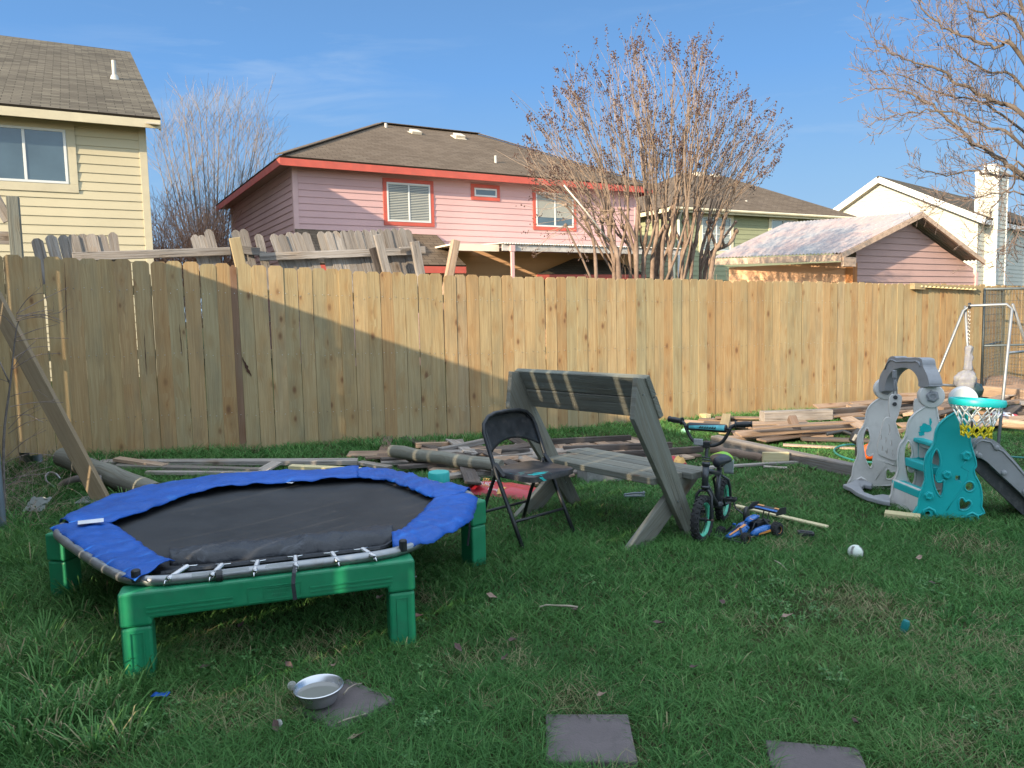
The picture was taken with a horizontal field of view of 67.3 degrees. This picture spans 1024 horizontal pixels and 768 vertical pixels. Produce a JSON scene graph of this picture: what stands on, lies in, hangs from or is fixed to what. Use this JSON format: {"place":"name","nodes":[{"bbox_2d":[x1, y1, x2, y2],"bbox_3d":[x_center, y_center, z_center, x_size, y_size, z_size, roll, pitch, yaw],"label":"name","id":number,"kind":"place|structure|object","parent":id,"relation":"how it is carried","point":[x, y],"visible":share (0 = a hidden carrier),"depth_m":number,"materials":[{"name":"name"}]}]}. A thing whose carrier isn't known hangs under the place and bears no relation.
{"place":"outdoors","nodes":[
{"label":"outdoors","id":0,"kind":"place"},
{"bbox_2d":[0,327,1023,767],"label":"ground","id":1,"kind":"structure","parent":0,"point":[684,635],"depth_m":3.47,"materials":[{"name":"green plant"}]},
{"bbox_2d":[0,458,6,528],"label":"metal pole","id":2,"kind":"object","parent":1,"relation":"on","point":[2,509],"visible":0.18,"depth_m":5.08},
{"bbox_2d":[6,196,23,257],"bbox_3d":[-4.681,-1.008,7.298,0.104,1.514,0.100,-4,6,-26],"label":"fence post","id":3,"kind":"object","parent":1,"relation":"on","point":[14,225],"visible":0.45,"depth_m":7.21,"materials":[{"name":"grey wood"}]},
{"bbox_2d":[0,196,425,333],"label":"old picket fence","id":4,"kind":"object","parent":3,"relation":"attached to","point":[343,249],"visible":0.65,"depth_m":8.41,"materials":[{"name":"grey wood"}]},
{"bbox_2d":[19,453,42,462],"bbox_3d":[-4.120,0.619,6.581,0.176,0.137,0.844,-4,6,-32],"label":"grey cloth heap","id":5,"kind":"object","parent":1,"relation":"on","point":[28,458],"visible":0.88,"depth_m":6.49,"materials":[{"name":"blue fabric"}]},
{"bbox_2d":[0,279,72,510],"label":"bare sapling","id":6,"kind":"object","parent":1,"relation":"on","point":[4,433],"visible":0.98,"depth_m":5.33,"materials":[{"name":"brown plant"}]},
{"bbox_2d":[23,496,51,510],"bbox_3d":[-3.294,0.833,5.333,0.216,0.115,0.007,-1,5,0],"label":"broken plastic tray","id":7,"kind":"object","parent":1,"relation":"on","point":[42,501],"visible":0.9,"depth_m":5.33,"materials":[{"name":"grey plastic"}]},
{"bbox_2d":[0,291,108,499],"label":"leaning brace","id":8,"kind":"object","parent":1,"relation":"on","point":[70,441],"visible":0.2,"depth_m":5.72,"materials":[{"name":"brown wood"}]},
{"bbox_2d":[0,435,112,526],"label":"dry weeds","id":9,"kind":"object","parent":1,"relation":"on","point":[32,481],"visible":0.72,"depth_m":5.74,"materials":[{"name":"plant"}]},
{"bbox_2d":[0,35,160,380],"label":"yellow house","id":10,"kind":"structure","parent":1,"relation":"on","point":[76,121],"depth_m":14.30,"materials":[{"name":"yellow wood"}]},
{"bbox_2d":[0,116,78,192],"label":"window","id":11,"kind":"structure","parent":10,"relation":"in","point":[34,155],"depth_m":13.81,"materials":[{"name":"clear glass"}]},
{"bbox_2d":[57,475,103,488],"bbox_3d":[-3.304,0.769,5.990,0.578,0.146,0.113,-1,5,4],"label":"curved metal band","id":12,"kind":"object","parent":1,"relation":"on","point":[74,479],"visible":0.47,"depth_m":5.96,"materials":[{"name":"metal"}]},
{"bbox_2d":[53,448,159,491],"bbox_3d":[-3.207,0.714,6.081,1.288,0.328,0.166,2,6,32],"label":"wooden log","id":13,"kind":"object","parent":1,"relation":"on","point":[113,476],"visible":0.5,"depth_m":5.94,"materials":[{"name":"brown wood"}]},
{"bbox_2d":[115,463,261,470],"bbox_3d":[-2.782,0.727,6.648,1.260,0.101,0.100,-1,5,-2],"label":"wooden board","id":14,"kind":"object","parent":1,"relation":"on","point":[196,467],"visible":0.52,"depth_m":6.61,"materials":[{"name":"brown wood"}]},
{"bbox_2d":[113,456,167,465],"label":"wooden board","id":15,"kind":"object","parent":14,"relation":"on","point":[121,459],"visible":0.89,"depth_m":6.66,"materials":[{"name":"brown wood"}]},
{"bbox_2d":[150,173,245,328],"bbox_3d":[-10.457,-4.370,24.358,6.722,5.242,6.006,1,6,22],"label":"brown shrub","id":16,"kind":"object","parent":1,"relation":"on","point":[180,238],"visible":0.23,"depth_m":24.14,"materials":[{"name":"brown plant"}]},
{"bbox_2d":[144,470,252,474],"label":"wooden board","id":17,"kind":"object","parent":1,"relation":"on","point":[169,472],"visible":0.53,"depth_m":6.43,"materials":[{"name":"brown wood"}]},
{"bbox_2d":[146,76,298,281],"bbox_3d":[-10.183,-5.902,26.316,5.936,10.306,4.171,-1,5,0],"label":"bare tree","id":18,"kind":"object","parent":1,"relation":"on","point":[190,172],"visible":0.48,"depth_m":26.39,"materials":[{"name":"brown plant"}]},
{"bbox_2d":[101,458,357,465],"bbox_3d":[-2.521,0.702,6.913,2.226,0.131,0.140,-2,5,-7],"label":"wooden board","id":19,"kind":"object","parent":1,"relation":"on","point":[284,461],"visible":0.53,"depth_m":6.90,"materials":[{"name":"brown wood"}]},
{"bbox_2d":[229,237,255,348],"bbox_3d":[-2.799,-0.917,8.146,0.309,1.260,0.060,-4,6,-26],"label":"fence post","id":20,"kind":"object","parent":1,"relation":"on","point":[237,250],"visible":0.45,"depth_m":8.04,"materials":[{"name":"brown wood"}]},
{"bbox_2d":[45,465,485,676],"bbox_3d":[-1.269,0.870,4.136,2.243,0.465,2.264,-1,5,0],"label":"trampoline","id":21,"kind":"object","parent":1,"relation":"on","point":[209,542],"visible":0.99,"depth_m":3.68,"materials":[{"name":"fabric"}]},
{"bbox_2d":[288,464,361,469],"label":"wooden board","id":22,"kind":"object","parent":1,"relation":"on","point":[300,467],"visible":0.37,"depth_m":6.53,"materials":[{"name":"beige wood"}]},
{"bbox_2d":[291,679,394,733],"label":"paving slab","id":23,"kind":"structure","parent":1,"relation":"on","point":[350,698],"depth_m":2.83,"materials":[{"name":"concrete"}]},
{"bbox_2d":[293,674,343,708],"bbox_3d":[-0.710,1.135,2.824,0.182,0.063,0.182,-1,5,0],"label":"metal bowl","id":24,"kind":"object","parent":23,"relation":"on","point":[323,691],"visible":1,"depth_m":2.82,"materials":[{"name":"metal"}]},
{"bbox_2d":[357,460,392,468],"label":"wooden board","id":25,"kind":"object","parent":1,"relation":"on","point":[370,464],"visible":0.87,"depth_m":6.93,"materials":[{"name":"grey wood"}]},
{"bbox_2d":[369,247,381,279],"bbox_3d":[-1.421,-0.949,8.824,0.406,1.226,0.020,-4,6,-26],"label":"fence post","id":26,"kind":"object","parent":1,"relation":"on","point":[375,259],"visible":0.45,"depth_m":8.71,"materials":[{"name":"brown wood"}]},
{"bbox_2d":[373,234,391,273],"bbox_3d":[-1.359,-1.011,8.760,0.393,1.376,0.050,-4,6,-26],"label":"fence post","id":27,"kind":"object","parent":1,"relation":"on","point":[381,252],"visible":0.45,"depth_m":8.65,"materials":[{"name":"brown wood"}]},
{"bbox_2d":[428,470,449,482],"bbox_3d":[-0.578,0.780,6.084,0.169,0.175,0.169,-1,5,0],"label":"teal bucket","id":28,"kind":"object","parent":1,"relation":"on","point":[442,476],"visible":0.51,"depth_m":6.02,"materials":[{"name":"plastic"}]},
{"bbox_2d":[216,122,680,362],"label":"pink house","id":29,"kind":"structure","parent":1,"relation":"on","point":[435,191],"depth_m":20.96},
{"bbox_2d":[382,178,434,226],"bbox_3d":[-2.693,-4.739,20.121,1.420,1.200,0.041,-4,6,-30],"label":"window","id":30,"kind":"structure","parent":29,"relation":"in","point":[406,202],"depth_m":20.10,"materials":[{"name":"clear glass"}]},
{"bbox_2d":[471,184,499,200],"bbox_3d":[-0.730,-5.279,21.220,0.900,0.430,0.041,-4,6,-30],"label":"window","id":31,"kind":"structure","parent":29,"relation":"in","point":[478,191],"depth_m":21.21,"materials":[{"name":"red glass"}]},
{"bbox_2d":[532,188,576,231],"bbox_3d":[1.250,-5.063,22.389,1.500,1.180,0.041,-4,6,-30],"label":"window","id":32,"kind":"structure","parent":29,"relation":"in","point":[549,215],"depth_m":22.32,"materials":[{"name":"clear glass"}]},
{"bbox_2d":[442,239,459,326],"bbox_3d":[-0.797,-1.013,9.127,0.405,1.391,0.090,-4,6,-26],"label":"fence post","id":33,"kind":"object","parent":1,"relation":"on","point":[452,257],"visible":0.45,"depth_m":9.09,"materials":[{"name":"brown wood"}]},
{"bbox_2d":[410,241,424,283],"bbox_3d":[-1.017,-0.992,9.020,0.319,1.350,0.060,-4,6,-26],"label":"fence post","id":34,"kind":"object","parent":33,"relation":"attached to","point":[417,257],"visible":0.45,"depth_m":8.92,"materials":[{"name":"brown wood"}]},
{"bbox_2d":[0,543,1004,767],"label":"clover","id":35,"kind":"object","parent":1,"relation":"on","point":[423,720],"visible":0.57,"depth_m":3.16,"materials":[{"name":"green plant"}]},
{"bbox_2d":[469,478,535,499],"bbox_3d":[-0.071,0.813,6.080,0.628,0.106,0.303,1,6,25],"label":"red bag","id":36,"kind":"object","parent":1,"relation":"on","point":[514,489],"visible":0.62,"depth_m":6.00,"materials":[{"name":"plastic"}]},
{"bbox_2d":[0,255,1023,461],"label":"new picket fence","id":37,"kind":"object","parent":1,"relation":"on","point":[692,348],"visible":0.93,"depth_m":8.38,"materials":[{"name":"brown wood"}]},
{"bbox_2d":[909,283,978,289],"bbox_3d":[6.886,-1.544,12.219,1.566,0.116,0.120,-4,6,-26],"label":"fence top rail","id":38,"kind":"object","parent":37,"relation":"attached to","point":[917,286],"visible":1,"depth_m":12.08,"materials":[{"name":"brown wood"}]},
{"bbox_2d":[482,408,574,548],"bbox_3d":[0.088,0.578,4.937,0.487,0.817,0.535,-6,7,-43],"label":"folding chair","id":39,"kind":"object","parent":1,"relation":"on","point":[499,427],"visible":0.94,"depth_m":4.94,"materials":[{"name":"black paint"}]},
{"bbox_2d":[546,714,637,767],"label":"paving slab","id":40,"kind":"structure","parent":1,"relation":"on","point":[591,736],"depth_m":2.60,"materials":[{"name":"concrete"}]},
{"bbox_2d":[577,470,622,483],"bbox_3d":[0.752,0.745,6.568,0.356,0.176,0.180,-4,6,-24],"label":"concrete block","id":41,"kind":"object","parent":1,"relation":"on","point":[586,476],"depth_m":6.47,"materials":[{"name":"grey concrete"}]},
{"bbox_2d":[506,368,712,549],"bbox_3d":[0.619,0.435,5.175,0.817,1.074,1.164,-6,7,-39],"label":"wooden bench","id":42,"kind":"object","parent":1,"relation":"on","point":[634,397],"visible":0.84,"depth_m":4.94,"materials":[{"name":"grey wood"}]},
{"bbox_2d":[551,435,703,459],"bbox_3d":[0.871,0.644,7.615,1.776,0.117,1.267,-3,6,-23],"label":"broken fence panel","id":43,"kind":"object","parent":1,"relation":"on","point":[627,444],"visible":0.52,"depth_m":7.64,"materials":[{"name":"brown wood"}]},
{"bbox_2d":[407,443,530,462],"bbox_3d":[-0.336,0.654,7.393,1.457,0.044,0.130,-5,6,-34],"label":"wooden board","id":44,"kind":"object","parent":43,"relation":"on","point":[522,445],"visible":0.33,"depth_m":7.57,"materials":[{"name":"brown wood"}]},
{"bbox_2d":[499,13,792,305],"bbox_3d":[2.142,-2.759,12.078,4.767,6.053,2.825,-1,5,0],"label":"crape myrtle","id":45,"kind":"object","parent":1,"relation":"on","point":[658,257],"visible":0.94,"depth_m":11.85,"materials":[{"name":"brown plant"}]},
{"bbox_2d":[667,416,752,542],"bbox_3d":[1.321,0.590,5.027,0.595,0.768,0.747,-1,5,0],"label":"childs bicycle","id":46,"kind":"object","parent":1,"relation":"on","point":[706,504],"visible":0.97,"depth_m":4.88,"materials":[{"name":"metal"}]},
{"bbox_2d":[710,446,761,461],"bbox_3d":[2.190,0.683,7.477,0.094,0.119,0.569,-6,7,-41],"label":"fence post","id":47,"kind":"object","parent":1,"relation":"on","point":[739,454],"visible":0.63,"depth_m":7.41,"materials":[{"name":"brown wood"}]},
{"bbox_2d":[713,501,785,545],"bbox_3d":[1.513,0.888,4.904,0.465,0.181,0.246,-5,6,-35],"label":"toy buggy","id":48,"kind":"object","parent":1,"relation":"on","point":[754,524],"visible":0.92,"depth_m":4.88,"materials":[{"name":"plastic"}]},
{"bbox_2d":[700,461,798,468],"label":"wooden board","id":49,"kind":"object","parent":1,"relation":"on","point":[760,464],"visible":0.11,"depth_m":7.05,"materials":[{"name":"brown wood"}]},
{"bbox_2d":[762,452,788,464],"bbox_3d":[2.462,0.694,7.185,0.248,0.120,0.040,-1,5,-2],"label":"timber block","id":50,"kind":"object","parent":1,"relation":"on","point":[774,456],"depth_m":7.16,"materials":[{"name":"beige wood"}]},
{"bbox_2d":[728,434,833,439],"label":"wooden board","id":51,"kind":"object","parent":1,"relation":"on","point":[755,438],"visible":0.33,"depth_m":8.47,"materials":[{"name":"brown wood"}]},
{"bbox_2d":[711,435,853,476],"bbox_3d":[2.583,0.680,7.388,0.115,0.154,1.787,-4,6,-29],"label":"fence post","id":52,"kind":"object","parent":1,"relation":"on","point":[836,466],"visible":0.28,"depth_m":7.16,"materials":[{"name":"brown wood"}]},
{"bbox_2d":[736,504,828,527],"bbox_3d":[1.860,0.917,5.361,0.045,0.028,0.712,-5,7,-39],"label":"wood strip","id":53,"kind":"object","parent":1,"relation":"on","point":[787,517],"visible":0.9,"depth_m":5.29,"materials":[{"name":"beige wood"}]},
{"bbox_2d":[756,430,836,441],"bbox_3d":[3.418,0.557,8.721,1.819,0.061,0.130,-5,6,-34],"label":"wooden board","id":54,"kind":"object","parent":1,"relation":"on","point":[778,438],"visible":0.51,"depth_m":8.42,"materials":[{"name":"brown wood"}]},
{"bbox_2d":[735,424,855,437],"bbox_3d":[3.223,0.512,8.569,1.601,0.050,0.129,-3,5,-16],"label":"wooden board","id":55,"kind":"object","parent":54,"relation":"on","point":[768,432],"visible":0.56,"depth_m":8.51,"materials":[{"name":"brown wood"}]},
{"bbox_2d":[748,421,855,429],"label":"wooden board","id":56,"kind":"object","parent":55,"relation":"on","point":[800,425],"visible":1,"depth_m":8.42,"materials":[{"name":"brown wood"}]},
{"bbox_2d":[840,416,862,427],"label":"wooden board","id":57,"kind":"object","parent":56,"relation":"on","point":[858,424],"visible":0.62,"depth_m":8.58,"materials":[{"name":"brown wood"}]},
{"bbox_2d":[765,740,865,767],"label":"paving slab","id":58,"kind":"structure","parent":1,"relation":"on","point":[804,755],"depth_m":2.50,"materials":[{"name":"concrete"}]},
{"bbox_2d":[783,443,854,449],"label":"wooden board","id":59,"kind":"object","parent":1,"relation":"on","point":[811,446],"visible":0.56,"depth_m":8.00,"materials":[{"name":"brown wood"}]},
{"bbox_2d":[800,437,869,442],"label":"wooden board","id":60,"kind":"object","parent":1,"relation":"on","point":[834,439],"visible":0.78,"depth_m":8.36,"materials":[{"name":"brown wood"}]},
{"bbox_2d":[826,428,871,459],"bbox_3d":[3.333,0.574,7.370,0.542,0.283,0.296,-1,5,0],"label":"garden blower","id":61,"kind":"object","parent":1,"relation":"on","point":[853,437],"visible":0.46,"depth_m":7.43,"materials":[{"name":"orange plastic"}]},
{"bbox_2d":[715,212,985,285],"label":"garden shed","id":62,"kind":"structure","parent":1,"relation":"on","point":[891,249],"depth_m":16.61,"materials":[{"name":"pink wood"}]},
{"bbox_2d":[847,545,863,558],"bbox_3d":[2.021,0.990,4.526,0.088,0.088,0.088,-1,5,0],"label":"softball","id":63,"kind":"object","parent":1,"relation":"on","point":[854,549],"visible":0.77,"depth_m":4.50,"materials":[{"name":"leather"}]},
{"bbox_2d":[884,510,920,521],"bbox_3d":[2.715,0.918,5.350,0.222,0.043,0.100,2,6,29],"label":"wood offcut","id":64,"kind":"object","parent":1,"relation":"on","point":[896,514],"visible":0.84,"depth_m":5.33,"materials":[{"name":"beige wood"}]},
{"bbox_2d":[833,164,1023,286],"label":"white house","id":65,"kind":"structure","parent":1,"relation":"on","point":[878,195],"depth_m":34.77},
{"bbox_2d":[839,0,1023,286],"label":"bare tree","id":66,"kind":"object","parent":1,"relation":"on","point":[1018,174],"visible":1,"depth_m":12.32,"materials":[{"name":"brown plant"}]},
{"bbox_2d":[843,356,1023,521],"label":"toddler play set","id":67,"kind":"object","parent":1,"relation":"on","point":[946,450],"visible":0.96,"depth_m":5.32,"materials":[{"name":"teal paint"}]},
{"bbox_2d":[876,370,922,466],"bbox_3d":[3.001,0.295,5.904,0.277,0.809,0.391,3,7,40],"label":"toddler swing seat","id":68,"kind":"object","parent":67,"relation":"hanging from","point":[894,407],"visible":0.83,"depth_m":5.84,"materials":[{"name":"grey plastic"}]},
{"bbox_2d":[907,303,1023,447],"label":"swing frame","id":69,"kind":"object","parent":1,"relation":"on","point":[970,305],"visible":0.75,"depth_m":8.05,"materials":[{"name":"metal"}]},
{"bbox_2d":[953,311,983,397],"bbox_3d":[4.924,-0.291,8.272,0.320,1.030,0.200,-3,5,-15],"label":"bundled swing","id":70,"kind":"object","parent":69,"relation":"hanging from","point":[966,377],"visible":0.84,"depth_m":8.23,"materials":[{"name":"plastic"}]},
{"bbox_2d":[945,375,1023,399],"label":"dirt mound","id":71,"kind":"object","parent":1,"relation":"on","point":[1016,382],"visible":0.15,"depth_m":12.08,"materials":[{"name":"soil"}]},
{"bbox_2d":[980,287,1023,385],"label":"wire kennel","id":72,"kind":"object","parent":1,"relation":"on","point":[994,343],"visible":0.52,"depth_m":11.94,"materials":[{"name":"paint"}]},
{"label":"wooden board","id":73,"kind":"object","parent":1,"relation":"on","visible":0},
{"bbox_2d":[731,428,854,435],"bbox_3d":[3.281,0.531,8.827,1.686,0.080,0.129,-3,5,-15],"label":"wooden board","id":74,"kind":"object","parent":73,"relation":"on","point":[733,432],"visible":0.15,"depth_m":8.68,"materials":[{"name":"brown wood"}]},
{"bbox_2d":[776,420,863,424],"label":"wooden board","id":75,"kind":"object","parent":74,"relation":"on","point":[815,422],"visible":0.14,"depth_m":8.93,"materials":[{"name":"brown wood"}]},
{"bbox_2d":[729,421,807,426],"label":"wooden board","id":76,"kind":"object","parent":75,"relation":"on","point":[758,423],"visible":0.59,"depth_m":8.88,"materials":[{"name":"brown wood"}]},
{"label":"wooden board","id":77,"kind":"object","parent":1,"relation":"on","visible":0},
{"bbox_2d":[846,404,868,406],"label":"wooden board","id":78,"kind":"object","parent":77,"relation":"on","point":[852,405],"visible":0.24,"depth_m":10.12,"materials":[{"name":"brown wood"}]},
{"bbox_2d":[849,396,916,404],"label":"wooden board","id":79,"kind":"object","parent":78,"relation":"on","point":[904,399],"visible":0.37,"depth_m":10.39,"materials":[{"name":"brown wood"}]},
{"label":"wooden board","id":80,"kind":"object","parent":1,"relation":"on","visible":0},
{"bbox_2d":[938,410,1023,429],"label":"wooden pole","id":81,"kind":"object","parent":80,"relation":"on","point":[1013,424],"visible":0.3,"depth_m":8.99,"materials":[{"name":"brown wood"}]},
{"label":"wooden board","id":82,"kind":"object","parent":1,"relation":"on","visible":0},
{"bbox_2d":[415,441,451,447],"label":"wooden board","id":83,"kind":"object","parent":82,"relation":"on","point":[420,444],"visible":0.59,"depth_m":7.91,"materials":[{"name":"brown wood"}]},
{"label":"wooden board","id":84,"kind":"object","parent":1,"relation":"on","visible":0},
{"bbox_2d":[450,470,490,478],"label":"wooden board","id":85,"kind":"object","parent":84,"relation":"on","point":[453,475],"visible":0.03,"depth_m":6.56,"materials":[{"name":"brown wood"}]},
{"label":"wooden board","id":86,"kind":"object","parent":1,"relation":"on","visible":0},
{"bbox_2d":[397,463,446,468],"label":"wooden board","id":87,"kind":"object","parent":86,"relation":"on","point":[413,465],"visible":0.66,"depth_m":6.81,"materials":[{"name":"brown wood"}]},
{"bbox_2d":[446,451,519,466],"bbox_3d":[-0.341,0.712,7.213,0.912,0.065,0.130,-5,6,-32],"label":"wooden board","id":88,"kind":"object","parent":86,"relation":"on","point":[513,452],"visible":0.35,"depth_m":7.37,"materials":[{"name":"brown wood"}]},
{"bbox_2d":[494,455,518,460],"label":"wooden board","id":89,"kind":"object","parent":88,"relation":"on","point":[514,458],"visible":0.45,"depth_m":7.00,"materials":[{"name":"brown wood"}]},
{"bbox_2d":[459,466,480,484],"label":"wooden board","id":90,"kind":"object","parent":89,"relation":"on","point":[469,475],"visible":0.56,"depth_m":6.23,"materials":[{"name":"grey wood"}]},
{"bbox_2d":[387,445,503,470],"bbox_3d":[-0.601,0.659,6.785,1.170,0.169,0.120,2,6,29],"label":"wooden log","id":91,"kind":"object","parent":90,"relation":"on","point":[438,457],"visible":0.94,"depth_m":6.74,"materials":[{"name":"brown wood"}]},
{"bbox_2d":[0,0,1023,313],"label":"sky","id":92,"kind":"structure","parent":0,"point":[336,67],"materials":[{"name":"blue"}]},
{"bbox_2d":[638,172,856,281],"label":"green house","id":93,"kind":"structure","parent":0,"point":[756,216],"depth_m":31.36,"materials":[{"name":"green wood"}]},
{"bbox_2d":[699,214,733,254],"bbox_3d":[8.117,-5.946,30.524,1.791,1.595,0.056,-4,6,-28],"label":"window","id":94,"kind":"structure","parent":93,"relation":"in","point":[730,218],"depth_m":30.54,"materials":[{"name":"white glass"}]},
{"bbox_2d":[768,217,797,229],"bbox_3d":[11.375,-6.255,32.245,1.679,1.506,0.056,-4,6,-28],"label":"window","id":95,"kind":"structure","parent":93,"relation":"in","point":[773,222],"depth_m":32.02,"materials":[{"name":"white glass"}]},
{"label":"wooden board","id":96,"kind":"object","parent":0,"visible":0},
{"bbox_2d":[813,402,849,408],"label":"wooden board","id":97,"kind":"object","parent":96,"relation":"on","point":[830,405],"visible":0.45,"depth_m":10.38,"materials":[{"name":"brown wood"}]},
{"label":"wooden board","id":98,"kind":"object","parent":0,"visible":0},
{"bbox_2d":[365,456,388,459],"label":"wooden board","id":99,"kind":"object","parent":98,"relation":"on","point":[372,457],"visible":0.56,"depth_m":7.18,"materials":[{"name":"brown wood"}]},
{"bbox_2d":[346,449,501,457],"bbox_3d":[-0.848,0.669,7.429,1.494,0.046,0.130,-1,5,3],"label":"wooden board","id":100,"kind":"object","parent":99,"relation":"on","point":[370,453],"visible":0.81,"depth_m":7.44,"materials":[{"name":"brown wood"}]},
{"bbox_2d":[438,439,484,450],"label":"wooden board","id":101,"kind":"object","parent":100,"relation":"on","point":[477,442],"visible":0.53,"depth_m":7.62,"materials":[{"name":"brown wood"}]},
{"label":"wooden board","id":102,"kind":"object","parent":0,"visible":0},
{"bbox_2d":[828,406,867,414],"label":"timber beam","id":103,"kind":"structure","parent":102,"relation":"on","point":[847,410],"depth_m":9.50,"materials":[{"name":"brown wood"}]},
{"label":"wooden board","id":104,"kind":"object","parent":103,"relation":"on","visible":0},
{"bbox_2d":[833,413,864,416],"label":"wooden board","id":105,"kind":"object","parent":104,"relation":"on","point":[847,415],"visible":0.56,"depth_m":9.20,"materials":[{"name":"brown wood"}]},
{"bbox_2d":[759,409,832,421],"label":"timber beam","id":106,"kind":"structure","parent":105,"relation":"on","point":[800,414],"depth_m":9.02,"materials":[{"name":"brown wood"}]},
{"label":"wooden board","id":107,"kind":"object","parent":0,"visible":0},
{"bbox_2d":[982,386,1023,399],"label":"timber beam","id":108,"kind":"structure","parent":107,"relation":"on","point":[990,391],"depth_m":11.17,"materials":[{"name":"brown wood"}]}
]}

